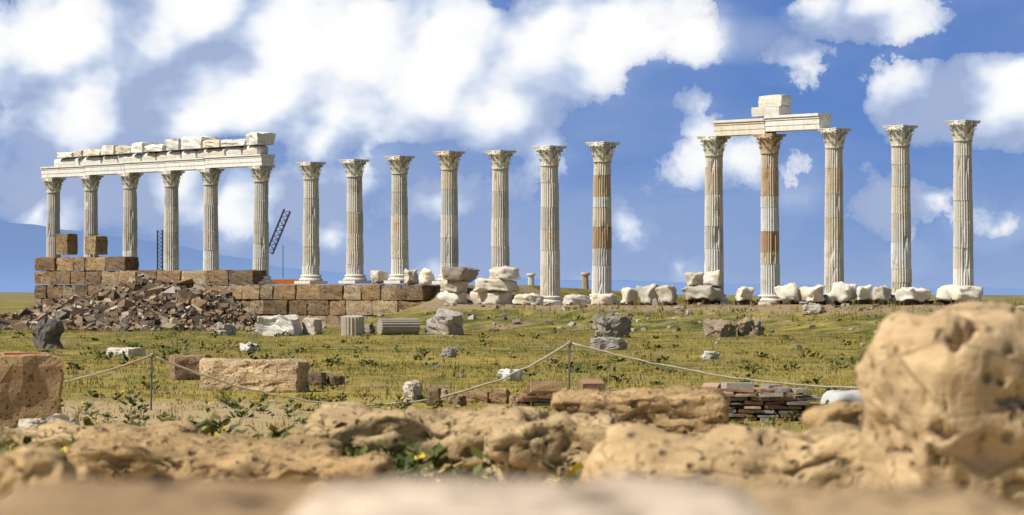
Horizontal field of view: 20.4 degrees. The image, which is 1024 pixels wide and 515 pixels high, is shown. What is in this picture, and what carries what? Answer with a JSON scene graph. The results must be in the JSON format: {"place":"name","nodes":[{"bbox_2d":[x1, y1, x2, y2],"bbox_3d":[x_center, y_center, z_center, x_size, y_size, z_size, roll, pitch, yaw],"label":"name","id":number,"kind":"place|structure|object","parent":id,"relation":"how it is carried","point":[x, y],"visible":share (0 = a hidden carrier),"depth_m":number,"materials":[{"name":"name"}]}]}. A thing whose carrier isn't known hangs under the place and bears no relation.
{"place":"outdoors","nodes":[
{"label":"outdoors","id":0,"kind":"place"},
{"bbox_2d":[0,222,527,291],"bbox_3d":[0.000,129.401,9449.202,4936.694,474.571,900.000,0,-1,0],"label":"mountains","id":1,"kind":"structure","parent":0,"point":[22,247],"depth_m":9238.07,"materials":[{"name":"blue"}]},
{"bbox_2d":[63,342,857,405],"bbox_3d":[-1.090,1.909,45.962,23.078,1.036,2.878,0,-1,-14],"label":"fence rope","id":2,"kind":"object","parent":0,"point":[267,393],"visible":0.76,"depth_m":47.37,"materials":[{"name":"beige fabric"}]},
{"bbox_2d":[0,284,1023,477],"bbox_3d":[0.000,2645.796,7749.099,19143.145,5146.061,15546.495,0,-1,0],"label":"ground","id":3,"kind":"structure","parent":0,"point":[13,301],"depth_m":84.95,"materials":[{"name":"green plant"}]},
{"bbox_2d":[31,281,254,327],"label":"rubble stones","id":4,"kind":"object","parent":3,"relation":"on","point":[196,318],"visible":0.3,"depth_m":145.06,"materials":[{"name":"brown stone"}]},
{"bbox_2d":[0,273,256,331],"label":"rubble pile","id":5,"kind":"object","parent":4,"relation":"on","point":[179,293],"visible":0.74,"depth_m":145.46,"materials":[{"name":"beige stone"}]},
{"bbox_2d":[157,209,298,283],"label":"crane","id":6,"kind":"object","parent":3,"relation":"on","point":[285,281],"visible":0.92,"depth_m":419.96,"materials":[{"name":"grey metal"}]},
{"bbox_2d":[34,233,435,327],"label":"podium wall","id":7,"kind":"structure","parent":3,"relation":"on","point":[347,299],"depth_m":147.37,"materials":[{"name":"stone"}]},
{"bbox_2d":[41,178,65,257],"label":"column","id":8,"kind":"structure","parent":7,"relation":"on","point":[53,187],"depth_m":159.97,"materials":[{"name":"stone"}]},
{"bbox_2d":[78,175,102,270],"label":"column","id":9,"kind":"structure","parent":7,"relation":"on","point":[90,185],"depth_m":157.56,"materials":[{"name":"stone"}]},
{"bbox_2d":[40,132,275,177],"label":"entablature","id":10,"kind":"structure","parent":9,"relation":"on","point":[186,153],"depth_m":152.51,"materials":[{"name":"stone"}]},
{"bbox_2d":[117,173,143,270],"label":"column","id":11,"kind":"structure","parent":7,"relation":"on","point":[130,181],"depth_m":155.14,"materials":[{"name":"stone"}]},
{"bbox_2d":[158,171,184,270],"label":"column","id":12,"kind":"structure","parent":7,"relation":"on","point":[171,179],"depth_m":152.62,"materials":[{"name":"stone"}]},
{"bbox_2d":[197,168,224,269],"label":"column","id":13,"kind":"structure","parent":7,"relation":"on","point":[210,178],"depth_m":150.31,"materials":[{"name":"stone"}]},
{"bbox_2d":[247,165,276,283],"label":"column","id":14,"kind":"structure","parent":7,"relation":"on","point":[261,176],"depth_m":147.52,"materials":[{"name":"stone"}]},
{"bbox_2d":[294,161,327,283],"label":"column","id":15,"kind":"structure","parent":7,"relation":"on","point":[310,173],"depth_m":144.78,"materials":[{"name":"stone"}]},
{"bbox_2d":[338,159,371,283],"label":"column","id":16,"kind":"structure","parent":7,"relation":"on","point":[355,246],"depth_m":142.46,"materials":[{"name":"stone"}]},
{"bbox_2d":[383,155,414,283],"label":"column","id":17,"kind":"structure","parent":7,"relation":"on","point":[399,229],"depth_m":140.18,"materials":[{"name":"stone"}]},
{"bbox_2d":[106,308,463,355],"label":"fallen marble blocks","id":18,"kind":"structure","parent":3,"relation":"on","point":[443,321],"depth_m":109.03,"materials":[{"name":"stone"}]},
{"bbox_2d":[150,341,570,409],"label":"fence posts","id":19,"kind":"object","parent":3,"relation":"on","point":[152,376],"visible":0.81,"depth_m":45.30,"materials":[{"name":"brown wood"}]},
{"bbox_2d":[0,385,729,482],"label":"rocks","id":20,"kind":"object","parent":3,"relation":"on","point":[516,442],"visible":0.52,"depth_m":14.85,"materials":[{"name":"stone"}]},
{"bbox_2d":[0,351,802,426],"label":"stone blocks","id":21,"kind":"structure","parent":3,"relation":"on","point":[31,385],"depth_m":47.83,"materials":[{"name":"beige stone"}]},
{"bbox_2d":[0,301,893,482],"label":"weeds","id":22,"kind":"object","parent":3,"relation":"on","point":[406,466],"visible":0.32,"depth_m":43.69,"materials":[{"name":"green plant"}]},
{"bbox_2d":[432,151,465,283],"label":"column","id":23,"kind":"structure","parent":3,"relation":"on","point":[449,254],"depth_m":137.75,"materials":[{"name":"stone"}]},
{"bbox_2d":[484,150,516,303],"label":"column","id":24,"kind":"structure","parent":3,"relation":"on","point":[500,163],"depth_m":135.36,"materials":[{"name":"stone"}]},
{"bbox_2d":[0,291,1021,437],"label":"grass tufts","id":25,"kind":"object","parent":3,"relation":"on","point":[446,367],"visible":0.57,"depth_m":74.12,"materials":[{"name":"green plant"}]},
{"bbox_2d":[0,301,1023,514],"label":"rocks","id":26,"kind":"object","parent":3,"relation":"on","point":[932,423],"visible":1,"depth_m":8.85,"materials":[{"name":"stone"}]},
{"bbox_2d":[9,298,1023,438],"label":"field stones","id":27,"kind":"object","parent":3,"relation":"on","point":[47,332],"visible":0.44,"depth_m":105.00,"materials":[{"name":"grey stone"}]},
{"bbox_2d":[4,353,40,354],"bbox_3d":[-6.470,1.283,37.590,0.482,0.046,0.118,0,-1,-14],"label":"red plank","id":28,"kind":"object","parent":27,"relation":"on","point":[19,353],"visible":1,"depth_m":37.52,"materials":[{"name":"wood"}]},
{"bbox_2d":[532,145,566,304],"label":"column","id":29,"kind":"structure","parent":3,"relation":"on","point":[550,255],"depth_m":133.03,"materials":[{"name":"stone"}]},
{"bbox_2d":[527,273,589,288],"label":"distant short columns","id":30,"kind":"structure","parent":3,"relation":"on","point":[585,283],"depth_m":150.78,"materials":[{"name":"stone"}]},
{"bbox_2d":[585,141,619,302],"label":"column","id":31,"kind":"structure","parent":3,"relation":"on","point":[602,246],"depth_m":130.75,"materials":[{"name":"stone"}]},
{"bbox_2d":[514,379,824,420],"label":"stone slabs","id":32,"kind":"structure","parent":3,"relation":"on","point":[768,397],"depth_m":41.59,"materials":[{"name":"brown stone"}]},
{"bbox_2d":[370,265,983,304],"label":"stone blocks","id":33,"kind":"structure","parent":3,"relation":"on","point":[499,286],"depth_m":127.07,"materials":[{"name":"white stone"}]},
{"bbox_2d":[696,135,732,303],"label":"column","id":34,"kind":"structure","parent":3,"relation":"on","point":[713,149],"depth_m":126.08,"materials":[{"name":"stone"}]},
{"bbox_2d":[513,300,980,305],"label":"stone stylobate","id":35,"kind":"object","parent":3,"relation":"on","point":[883,302],"visible":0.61,"depth_m":119.90,"materials":[{"name":"stone"}]},
{"bbox_2d":[752,133,786,304],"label":"column","id":36,"kind":"structure","parent":3,"relation":"on","point":[769,145],"depth_m":123.83,"materials":[{"name":"stone"}]},
{"bbox_2d":[713,95,831,136],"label":"entablature","id":37,"kind":"structure","parent":36,"relation":"on","point":[774,111],"depth_m":123.75,"materials":[{"name":"stone"}]},
{"bbox_2d":[817,128,851,303],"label":"column","id":38,"kind":"structure","parent":3,"relation":"on","point":[833,139],"depth_m":121.39,"materials":[{"name":"stone"}]},
{"bbox_2d":[882,125,917,302],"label":"column","id":39,"kind":"structure","parent":3,"relation":"on","point":[900,141],"depth_m":118.89,"materials":[{"name":"stone"}]},
{"bbox_2d":[945,120,982,301],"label":"column","id":40,"kind":"structure","parent":3,"relation":"on","point":[962,131],"depth_m":116.72,"materials":[{"name":"stone"}]},
{"bbox_2d":[0,0,1023,287],"label":"sky","id":41,"kind":"structure","parent":0,"point":[334,81],"materials":[{"name":"blue"}]},
{"bbox_2d":[418,279,1023,294],"bbox_3d":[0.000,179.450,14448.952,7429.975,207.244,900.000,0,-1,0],"label":"mountains","id":42,"kind":"structure","parent":0,"point":[729,288],"depth_m":14293.90,"materials":[{"name":"blue"}]}
]}

